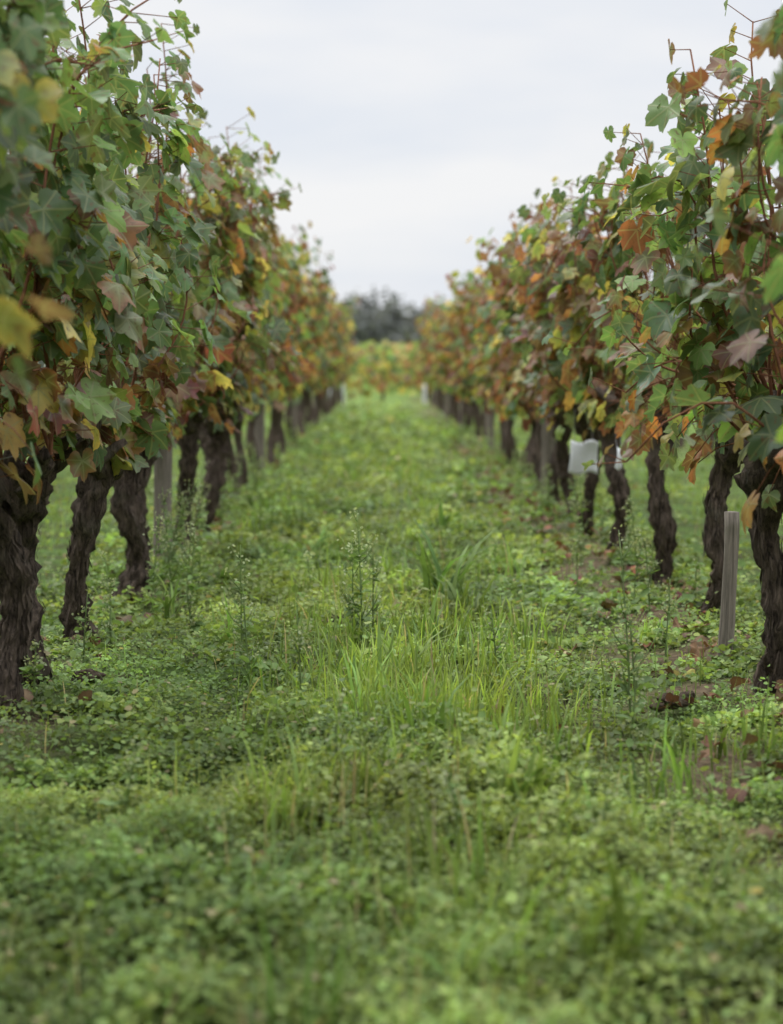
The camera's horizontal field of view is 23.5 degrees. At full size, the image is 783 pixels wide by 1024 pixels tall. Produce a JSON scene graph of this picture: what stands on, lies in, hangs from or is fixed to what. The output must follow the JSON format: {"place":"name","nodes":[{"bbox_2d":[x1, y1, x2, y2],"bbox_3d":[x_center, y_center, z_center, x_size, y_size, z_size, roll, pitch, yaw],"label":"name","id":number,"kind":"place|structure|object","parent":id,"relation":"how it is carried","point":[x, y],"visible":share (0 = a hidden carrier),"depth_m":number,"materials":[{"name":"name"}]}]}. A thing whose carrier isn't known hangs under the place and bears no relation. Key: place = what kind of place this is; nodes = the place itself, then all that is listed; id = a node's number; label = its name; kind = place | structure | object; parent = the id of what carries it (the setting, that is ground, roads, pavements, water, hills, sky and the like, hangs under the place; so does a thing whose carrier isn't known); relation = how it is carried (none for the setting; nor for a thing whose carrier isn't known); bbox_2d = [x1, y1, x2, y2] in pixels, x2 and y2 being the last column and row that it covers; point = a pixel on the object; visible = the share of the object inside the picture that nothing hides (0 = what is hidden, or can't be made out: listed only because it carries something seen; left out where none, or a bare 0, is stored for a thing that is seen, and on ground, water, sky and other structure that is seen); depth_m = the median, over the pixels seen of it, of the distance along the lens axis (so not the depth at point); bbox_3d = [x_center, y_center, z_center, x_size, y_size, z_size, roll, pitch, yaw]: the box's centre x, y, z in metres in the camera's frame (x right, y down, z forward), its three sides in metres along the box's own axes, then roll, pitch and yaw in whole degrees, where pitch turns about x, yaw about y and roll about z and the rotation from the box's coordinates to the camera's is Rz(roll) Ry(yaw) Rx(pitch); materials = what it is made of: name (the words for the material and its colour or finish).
{"place":"outdoors","nodes":[
{"label":"outdoors","id":0,"kind":"place"},
{"bbox_2d":[0,388,782,1023],"bbox_3d":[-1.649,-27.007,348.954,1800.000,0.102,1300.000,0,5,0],"label":"ground","id":1,"kind":"structure","parent":0,"point":[678,506],"depth_m":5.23,"materials":[{"name":"green plant"}]},
{"bbox_2d":[19,640,46,701],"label":"wild weed","id":2,"kind":"object","parent":1,"relation":"on","point":[29,669],"visible":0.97,"depth_m":4.74,"materials":[{"name":"green plant"}]},
{"bbox_2d":[0,232,76,403],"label":"grape vine","id":3,"kind":"object","parent":1,"relation":"on","point":[17,325],"visible":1,"depth_m":2.72,"materials":[{"name":"yellow plant"}]},
{"bbox_2d":[0,0,133,486],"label":"grape vine","id":4,"kind":"object","parent":1,"relation":"on","point":[50,18],"visible":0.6,"depth_m":3.67,"materials":[{"name":"green plant"}]},
{"bbox_2d":[0,13,194,352],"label":"vine shoots","id":5,"kind":"object","parent":4,"relation":"attached to","point":[26,108],"visible":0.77,"depth_m":4.24,"materials":[{"name":"plant"}]},
{"bbox_2d":[70,586,97,666],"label":"wild weed","id":6,"kind":"object","parent":1,"relation":"on","point":[84,640],"visible":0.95,"depth_m":5.34,"materials":[{"name":"green plant"}]},
{"bbox_2d":[0,0,167,688],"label":"grape vine","id":7,"kind":"object","parent":1,"relation":"on","point":[111,406],"visible":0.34,"depth_m":4.84,"materials":[{"name":"green plant"}]},
{"bbox_2d":[0,0,195,718],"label":"grape vine","id":8,"kind":"object","parent":1,"relation":"on","point":[96,140],"visible":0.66,"depth_m":4.48,"materials":[{"name":"green plant"}]},
{"bbox_2d":[92,548,120,625],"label":"wild weed","id":9,"kind":"object","parent":1,"relation":"on","point":[99,603],"visible":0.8,"depth_m":6.25,"materials":[{"name":"green plant"}]},
{"bbox_2d":[95,591,122,653],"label":"wild weed","id":10,"kind":"object","parent":1,"relation":"on","point":[108,627],"visible":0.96,"depth_m":5.55,"materials":[{"name":"green plant"}]},
{"bbox_2d":[0,0,226,644],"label":"grape vine","id":11,"kind":"object","parent":1,"relation":"on","point":[119,454],"visible":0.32,"depth_m":5.78,"materials":[{"name":"green plant"}]},
{"bbox_2d":[98,736,148,815],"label":"wild weed","id":12,"kind":"object","parent":1,"relation":"on","point":[134,777],"visible":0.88,"depth_m":3.65,"materials":[{"name":"green plant"}]},
{"bbox_2d":[31,23,251,605],"bbox_3d":[-0.964,-0.656,6.785,0.667,2.146,1.159,1,5,11],"label":"grape vine","id":13,"kind":"object","parent":1,"relation":"on","point":[126,510],"visible":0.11,"depth_m":6.81,"materials":[{"name":"green plant"}]},
{"bbox_2d":[41,105,256,561],"bbox_3d":[-0.990,-0.680,7.703,0.907,1.973,1.168,0,5,0],"label":"grape vine","id":14,"kind":"object","parent":1,"relation":"on","point":[198,313],"visible":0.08,"depth_m":7.53,"materials":[{"name":"green plant"}]},
{"bbox_2d":[141,511,170,613],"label":"wild weed","id":15,"kind":"object","parent":1,"relation":"on","point":[152,571],"visible":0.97,"depth_m":6.53,"materials":[{"name":"green plant"}]},
{"bbox_2d":[153,291,172,562],"bbox_3d":[-0.979,-0.389,8.057,0.096,1.551,0.087,0,5,2],"label":"wooden post","id":16,"kind":"object","parent":1,"relation":"on","point":[163,472],"visible":0.23,"depth_m":8.05,"materials":[{"name":"grey wood"}]},
{"bbox_2d":[150,487,186,595],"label":"wild weed","id":17,"kind":"object","parent":1,"relation":"on","point":[173,578],"visible":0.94,"depth_m":6.92,"materials":[{"name":"green plant"}]},
{"bbox_2d":[152,567,191,624],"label":"broadleaf tuft","id":18,"kind":"object","parent":1,"relation":"on","point":[166,605],"visible":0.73,"depth_m":6.35,"materials":[{"name":"green plant"}]},
{"bbox_2d":[155,478,200,579],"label":"wild weed","id":19,"kind":"object","parent":1,"relation":"on","point":[179,527],"visible":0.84,"depth_m":7.21,"materials":[{"name":"green plant"}]},
{"bbox_2d":[177,528,200,611],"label":"wild weed","id":20,"kind":"object","parent":1,"relation":"on","point":[183,551],"visible":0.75,"depth_m":6.73,"materials":[{"name":"green plant"}]},
{"bbox_2d":[180,522,205,608],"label":"wild weed","id":21,"kind":"object","parent":1,"relation":"on","point":[191,586],"visible":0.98,"depth_m":6.38,"materials":[{"name":"green plant"}]},
{"bbox_2d":[186,496,213,578],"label":"wild weed","id":22,"kind":"object","parent":1,"relation":"on","point":[200,525],"visible":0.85,"depth_m":7.42,"materials":[{"name":"green plant"}]},
{"bbox_2d":[124,107,300,550],"bbox_3d":[-0.829,-0.791,8.435,0.842,2.072,0.969,0,5,0],"label":"grape vine","id":23,"kind":"object","parent":1,"relation":"on","point":[226,213],"visible":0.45,"depth_m":8.36,"materials":[{"name":"green plant"}]},
{"bbox_2d":[133,141,309,536],"bbox_3d":[-0.922,-0.811,9.312,1.059,2.045,0.928,0,5,0],"label":"grape vine","id":24,"kind":"object","parent":1,"relation":"on","point":[252,278],"visible":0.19,"depth_m":9.24,"materials":[{"name":"green plant"}]},
{"bbox_2d":[169,167,297,517],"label":"grape vine","id":25,"kind":"object","parent":1,"relation":"on","point":[204,436],"visible":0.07,"depth_m":10.38,"materials":[{"name":"green plant"}]},
{"bbox_2d":[219,543,260,676],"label":"wild weed","id":26,"kind":"object","parent":1,"relation":"on","point":[248,622],"visible":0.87,"depth_m":5.33,"materials":[{"name":"green plant"}]},
{"bbox_2d":[230,585,269,693],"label":"wild weed","id":27,"kind":"object","parent":1,"relation":"on","point":[247,659],"visible":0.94,"depth_m":5.05,"materials":[{"name":"green plant"}]},
{"bbox_2d":[213,144,294,503],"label":"grape vine","id":28,"kind":"object","parent":1,"relation":"on","point":[274,239],"visible":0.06,"depth_m":10.89,"materials":[{"name":"green plant"}]},
{"bbox_2d":[221,241,295,498],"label":"grape vine","id":29,"kind":"object","parent":1,"relation":"on","point":[274,282],"visible":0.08,"depth_m":11.96,"materials":[{"name":"green plant"}]},
{"bbox_2d":[254,373,264,468],"bbox_3d":[-0.995,-0.937,14.167,0.100,1.601,0.098,1,5,9],"label":"wooden post","id":30,"kind":"object","parent":1,"relation":"on","point":[259,432],"visible":0.17,"depth_m":14.17,"materials":[{"name":"grey wood"}]},
{"bbox_2d":[233,217,286,490],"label":"grape vine","id":31,"kind":"object","parent":1,"relation":"on","point":[237,436],"visible":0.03,"depth_m":12.90,"materials":[{"name":"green plant"}]},
{"bbox_2d":[225,834,303,897],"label":"broadleaf tuft","id":32,"kind":"object","parent":1,"relation":"on","point":[265,867],"visible":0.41,"depth_m":3.09,"materials":[{"name":"green plant"}]},
{"bbox_2d":[244,232,311,475],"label":"grape vine","id":33,"kind":"object","parent":1,"relation":"on","point":[284,303],"visible":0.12,"depth_m":13.89,"materials":[{"name":"green plant"}]},
{"bbox_2d":[265,221,314,469],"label":"grape vine","id":34,"kind":"object","parent":1,"relation":"on","point":[278,407],"visible":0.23,"depth_m":14.87,"materials":[{"name":"green plant"}]},
{"bbox_2d":[268,258,315,455],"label":"grape vine","id":35,"kind":"object","parent":1,"relation":"on","point":[307,336],"visible":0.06,"depth_m":16.94,"materials":[{"name":"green plant"}]},
{"bbox_2d":[260,223,327,457],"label":"grape vine","id":36,"kind":"object","parent":1,"relation":"on","point":[303,260],"visible":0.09,"depth_m":15.79,"materials":[{"name":"green plant"}]},
{"bbox_2d":[284,609,310,720],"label":"wild weed","id":37,"kind":"object","parent":1,"relation":"on","point":[301,675],"visible":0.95,"depth_m":4.65,"materials":[{"name":"green plant"}]},
{"bbox_2d":[275,267,322,448],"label":"grape vine","id":38,"kind":"object","parent":1,"relation":"on","point":[317,360],"visible":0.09,"depth_m":17.93,"materials":[{"name":"green plant"}]},
{"bbox_2d":[284,260,338,442],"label":"grape vine","id":39,"kind":"object","parent":1,"relation":"on","point":[315,331],"visible":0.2,"depth_m":19.72,"materials":[{"name":"green plant"}]},
{"bbox_2d":[297,247,347,435],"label":"grape vine","id":40,"kind":"object","parent":1,"relation":"on","point":[324,309],"visible":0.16,"depth_m":20.91,"materials":[{"name":"green plant"}]},
{"bbox_2d":[302,315,350,432],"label":"grape vine","id":41,"kind":"object","parent":1,"relation":"on","point":[324,373],"visible":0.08,"depth_m":21.65,"materials":[{"name":"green plant"}]},
{"bbox_2d":[307,302,351,427],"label":"grape vine","id":42,"kind":"object","parent":1,"relation":"on","point":[331,319],"visible":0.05,"depth_m":23.56,"materials":[{"name":"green plant"}]},
{"bbox_2d":[312,282,355,425],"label":"grape vine","id":43,"kind":"object","parent":1,"relation":"on","point":[338,343],"visible":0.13,"depth_m":24.54,"materials":[{"name":"green plant"}]},
{"bbox_2d":[311,688,359,776],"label":"wild weed","id":44,"kind":"object","parent":1,"relation":"on","point":[351,747],"visible":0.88,"depth_m":3.86,"materials":[{"name":"green plant"}]},
{"bbox_2d":[334,530,368,632],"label":"wild weed","id":45,"kind":"object","parent":1,"relation":"on","point":[348,599],"visible":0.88,"depth_m":5.66,"materials":[{"name":"green plant"}]},
{"bbox_2d":[339,507,381,647],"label":"wild weed","id":46,"kind":"object","parent":1,"relation":"on","point":[354,605],"visible":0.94,"depth_m":5.63,"materials":[{"name":"green plant"}]},
{"bbox_2d":[311,340,431,401],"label":"distant vine rows","id":47,"kind":"object","parent":1,"relation":"on","point":[384,367],"visible":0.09,"depth_m":41.92,"materials":[{"name":"green plant"}]},
{"bbox_2d":[326,646,417,716],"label":"broadleaf tuft","id":48,"kind":"object","parent":1,"relation":"on","point":[351,682],"visible":0.4,"depth_m":4.68,"materials":[{"name":"green plant"}]},
{"bbox_2d":[361,548,390,639],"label":"wild weed","id":49,"kind":"object","parent":1,"relation":"on","point":[377,603],"visible":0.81,"depth_m":5.72,"materials":[{"name":"green plant"}]},
{"bbox_2d":[0,397,782,1023],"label":"ground cover weeds","id":50,"kind":"object","parent":1,"relation":"on","point":[212,901],"visible":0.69,"depth_m":3.56,"materials":[{"name":"green plant"}]},
{"bbox_2d":[0,439,782,866],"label":"fallen leaves","id":51,"kind":"object","parent":1,"relation":"on","point":[740,793],"visible":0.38,"depth_m":5.75,"materials":[{"name":"brown plant"}]},
{"bbox_2d":[335,285,497,346],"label":"distant trees","id":52,"kind":"object","parent":1,"relation":"on","point":[391,323],"visible":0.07,"depth_m":223.18,"materials":[{"name":"green plant"}]},
{"bbox_2d":[362,610,471,690],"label":"broadleaf tuft","id":53,"kind":"object","parent":1,"relation":"on","point":[389,649],"visible":0.52,"depth_m":5.05,"materials":[{"name":"green plant"}]},
{"bbox_2d":[367,674,472,748],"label":"broadleaf tuft","id":54,"kind":"object","parent":1,"relation":"on","point":[441,714],"visible":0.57,"depth_m":4.21,"materials":[{"name":"green plant"}]},
{"bbox_2d":[365,520,507,607],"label":"broadleaf tuft","id":55,"kind":"object","parent":1,"relation":"on","point":[425,571],"visible":0.65,"depth_m":6.75,"materials":[{"name":"green plant"}]},
{"bbox_2d":[408,579,465,656],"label":"broadleaf tuft","id":56,"kind":"object","parent":1,"relation":"on","point":[431,625],"visible":0.55,"depth_m":5.64,"materials":[{"name":"green plant"}]},
{"bbox_2d":[420,293,459,424],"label":"grape vine","id":57,"kind":"object","parent":1,"relation":"on","point":[442,370],"visible":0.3,"depth_m":25.02,"materials":[{"name":"green plant"}]},
{"bbox_2d":[423,299,481,431],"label":"grape vine","id":58,"kind":"object","parent":1,"relation":"on","point":[446,339],"visible":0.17,"depth_m":22.36,"materials":[{"name":"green plant"}]},
{"bbox_2d":[436,756,472,857],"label":"wild weed","id":59,"kind":"object","parent":1,"relation":"on","point":[453,788],"visible":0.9,"depth_m":3.35,"materials":[{"name":"green plant"}]},
{"bbox_2d":[436,317,482,430],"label":"grape vine","id":60,"kind":"object","parent":1,"relation":"on","point":[450,324],"visible":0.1,"depth_m":21.46,"materials":[{"name":"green plant"}]},
{"bbox_2d":[431,558,506,623],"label":"broadleaf tuft","id":61,"kind":"object","parent":1,"relation":"on","point":[452,594],"visible":0.65,"depth_m":6.55,"materials":[{"name":"green plant"}]},
{"bbox_2d":[449,271,489,418],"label":"grape vine","id":62,"kind":"object","parent":1,"relation":"on","point":[461,346],"visible":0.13,"depth_m":18.74,"materials":[{"name":"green plant"}]},
{"bbox_2d":[446,277,495,442],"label":"grape vine","id":63,"kind":"object","parent":1,"relation":"on","point":[463,393],"visible":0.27,"depth_m":19.76,"materials":[{"name":"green plant"}]},
{"bbox_2d":[440,287,509,448],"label":"grape vine","id":64,"kind":"object","parent":1,"relation":"on","point":[469,333],"visible":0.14,"depth_m":17.75,"materials":[{"name":"green plant"}]},
{"bbox_2d":[446,273,513,455],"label":"grape vine","id":65,"kind":"object","parent":1,"relation":"on","point":[460,292],"visible":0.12,"depth_m":16.71,"materials":[{"name":"green plant"}]},
{"bbox_2d":[445,270,519,466],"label":"grape vine","id":66,"kind":"object","parent":1,"relation":"on","point":[509,443],"visible":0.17,"depth_m":14.91,"materials":[{"name":"green plant"}]},
{"bbox_2d":[456,264,523,462],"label":"grape vine","id":67,"kind":"object","parent":1,"relation":"on","point":[483,361],"visible":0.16,"depth_m":15.82,"materials":[{"name":"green plant"}]},
{"bbox_2d":[485,369,494,453],"bbox_3d":[0.924,-1.175,17.656,0.087,1.551,0.096,-3,6,-36],"label":"wooden post","id":68,"kind":"object","parent":1,"relation":"on","point":[489,420],"visible":0.27,"depth_m":17.65,"materials":[{"name":"grey wood"}]},
{"bbox_2d":[480,607,515,687],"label":"wild weed","id":69,"kind":"object","parent":1,"relation":"on","point":[489,627],"visible":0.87,"depth_m":5.25,"materials":[{"name":"green plant"}]},
{"bbox_2d":[395,902,607,1012],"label":"broadleaf tuft","id":70,"kind":"object","parent":1,"relation":"on","point":[474,962],"visible":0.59,"depth_m":2.59,"materials":[{"name":"green plant"}]},
{"bbox_2d":[467,266,536,478],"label":"grape vine","id":71,"kind":"object","parent":1,"relation":"on","point":[532,457],"visible":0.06,"depth_m":12.96,"materials":[{"name":"green plant"}]},
{"bbox_2d":[473,250,553,477],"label":"grape vine","id":72,"kind":"object","parent":1,"relation":"on","point":[490,348],"visible":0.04,"depth_m":13.91,"materials":[{"name":"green plant"}]},
{"bbox_2d":[475,712,562,812],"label":"broadleaf tuft","id":73,"kind":"object","parent":1,"relation":"on","point":[537,773],"visible":0.65,"depth_m":3.66,"materials":[{"name":"green plant"}]},
{"bbox_2d":[466,218,600,492],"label":"grape vine","id":74,"kind":"object","parent":1,"relation":"on","point":[514,394],"visible":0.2,"depth_m":12.04,"materials":[{"name":"green plant"}]},
{"bbox_2d":[474,196,604,504],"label":"grape vine","id":75,"kind":"object","parent":1,"relation":"on","point":[505,365],"visible":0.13,"depth_m":11.07,"materials":[{"name":"green plant"}]},
{"bbox_2d":[541,283,556,499],"bbox_3d":[0.977,-0.704,11.686,0.100,1.601,0.098,1,5,17],"label":"wooden post","id":76,"kind":"object","parent":1,"relation":"on","point":[548,442],"visible":0.12,"depth_m":11.68,"materials":[{"name":"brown wood"}]},
{"bbox_2d":[458,830,673,1015],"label":"broadleaf tuft","id":77,"kind":"object","parent":1,"relation":"on","point":[622,922],"visible":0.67,"depth_m":2.66,"materials":[{"name":"green plant"}]},
{"bbox_2d":[495,188,644,520],"bbox_3d":[0.965,-0.816,10.181,0.741,1.868,1.082,-1,5,-8],"label":"grape vine","id":78,"kind":"object","parent":1,"relation":"on","point":[562,456],"visible":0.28,"depth_m":10.21,"materials":[{"name":"green plant"}]},
{"bbox_2d":[498,176,646,536],"bbox_3d":[0.913,-0.714,9.238,0.778,1.847,1.108,0,5,0],"label":"grape vine","id":79,"kind":"object","parent":1,"relation":"on","point":[555,390],"visible":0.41,"depth_m":9.07,"materials":[{"name":"green plant"}]},
{"bbox_2d":[568,413,597,474],"bbox_3d":[0.912,-0.331,8.924,0.147,0.313,0.038,-1,5,-14],"label":"white plastic tag","id":80,"kind":"object","parent":79,"relation":"attached to","point":[585,452],"visible":0.84,"depth_m":8.91,"materials":[{"name":"plastic"}]},
{"bbox_2d":[500,176,675,550],"bbox_3d":[1.026,-0.629,8.493,0.879,1.769,0.741,-4,6,-43],"label":"grape vine","id":81,"kind":"object","parent":1,"relation":"on","point":[573,269],"visible":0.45,"depth_m":8.38,"materials":[{"name":"green plant"}]},
{"bbox_2d":[575,774,633,871],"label":"wild weed","id":82,"kind":"object","parent":1,"relation":"on","point":[607,807],"visible":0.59,"depth_m":3.25,"materials":[{"name":"green plant"}]},
{"bbox_2d":[565,858,676,934],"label":"broadleaf tuft","id":83,"kind":"object","parent":1,"relation":"on","point":[638,883],"visible":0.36,"depth_m":2.88,"materials":[{"name":"green plant"}]},
{"bbox_2d":[609,511,635,588],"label":"wild weed","id":84,"kind":"object","parent":1,"relation":"on","point":[623,561],"visible":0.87,"depth_m":7.24,"materials":[{"name":"green plant"}]},
{"bbox_2d":[598,525,660,724],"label":"wild weed","id":85,"kind":"object","parent":1,"relation":"on","point":[624,684],"visible":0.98,"depth_m":4.56,"materials":[{"name":"green plant"}]},
{"bbox_2d":[612,664,662,759],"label":"wild weed","id":86,"kind":"object","parent":1,"relation":"on","point":[630,741],"visible":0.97,"depth_m":4.25,"materials":[{"name":"green plant"}]},
{"bbox_2d":[611,604,664,727],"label":"wild weed","id":87,"kind":"object","parent":1,"relation":"on","point":[645,678],"visible":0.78,"depth_m":4.62,"materials":[{"name":"green plant"}]},
{"bbox_2d":[625,527,650,600],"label":"wild weed","id":88,"kind":"object","parent":1,"relation":"on","point":[635,584],"visible":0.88,"depth_m":6.74,"materials":[{"name":"green plant"}]},
{"bbox_2d":[541,117,737,585],"bbox_3d":[1.004,-0.560,7.195,0.871,1.855,0.842,4,6,41],"label":"grape vine","id":89,"kind":"object","parent":1,"relation":"on","point":[608,258],"visible":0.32,"depth_m":7.15,"materials":[{"name":"green plant"}]},
{"bbox_2d":[632,534,666,616],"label":"wild weed","id":90,"kind":"object","parent":1,"relation":"on","point":[645,591],"visible":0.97,"depth_m":6.42,"materials":[{"name":"green plant"}]},
{"bbox_2d":[542,109,782,621],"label":"grape vine","id":91,"kind":"object","parent":1,"relation":"on","point":[725,469],"visible":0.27,"depth_m":6.07,"materials":[{"name":"green plant"}]},
{"bbox_2d":[650,596,676,661],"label":"wild weed","id":92,"kind":"object","parent":1,"relation":"on","point":[663,630],"visible":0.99,"depth_m":5.65,"materials":[{"name":"green plant"}]},
{"bbox_2d":[578,0,782,694],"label":"grape vine","id":93,"kind":"object","parent":1,"relation":"on","point":[691,203],"visible":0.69,"depth_m":4.82,"materials":[{"name":"green plant"}]},
{"bbox_2d":[682,11,782,442],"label":"grape vine","id":94,"kind":"object","parent":93,"relation":"attached to","point":[772,281],"visible":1,"depth_m":3.28,"materials":[{"name":"green plant"}]},
{"bbox_2d":[581,4,782,534],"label":"grape vine","id":95,"kind":"object","parent":1,"relation":"on","point":[734,135],"visible":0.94,"depth_m":4.17,"materials":[{"name":"green plant"}]},
{"bbox_2d":[677,554,708,606],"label":"wild weed","id":96,"kind":"object","parent":1,"relation":"on","point":[692,583],"visible":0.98,"depth_m":6.69,"materials":[{"name":"green plant"}]},
{"bbox_2d":[718,511,739,662],"bbox_3d":[0.973,0.294,5.463,0.065,0.591,0.049,-2,5,-24],"label":"wooden stake","id":97,"kind":"object","parent":1,"relation":"on","point":[729,580],"visible":0.69,"depth_m":5.44,"materials":[{"name":"grey wood"}]},
{"bbox_2d":[691,835,782,922],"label":"broadleaf tuft","id":98,"kind":"object","parent":1,"relation":"on","point":[725,872],"visible":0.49,"depth_m":3.08,"materials":[{"name":"green plant"}]},
{"bbox_2d":[4,0,782,315],"label":"sky","id":99,"kind":"structure","parent":0,"point":[409,131],"materials":[{"name":"white"}]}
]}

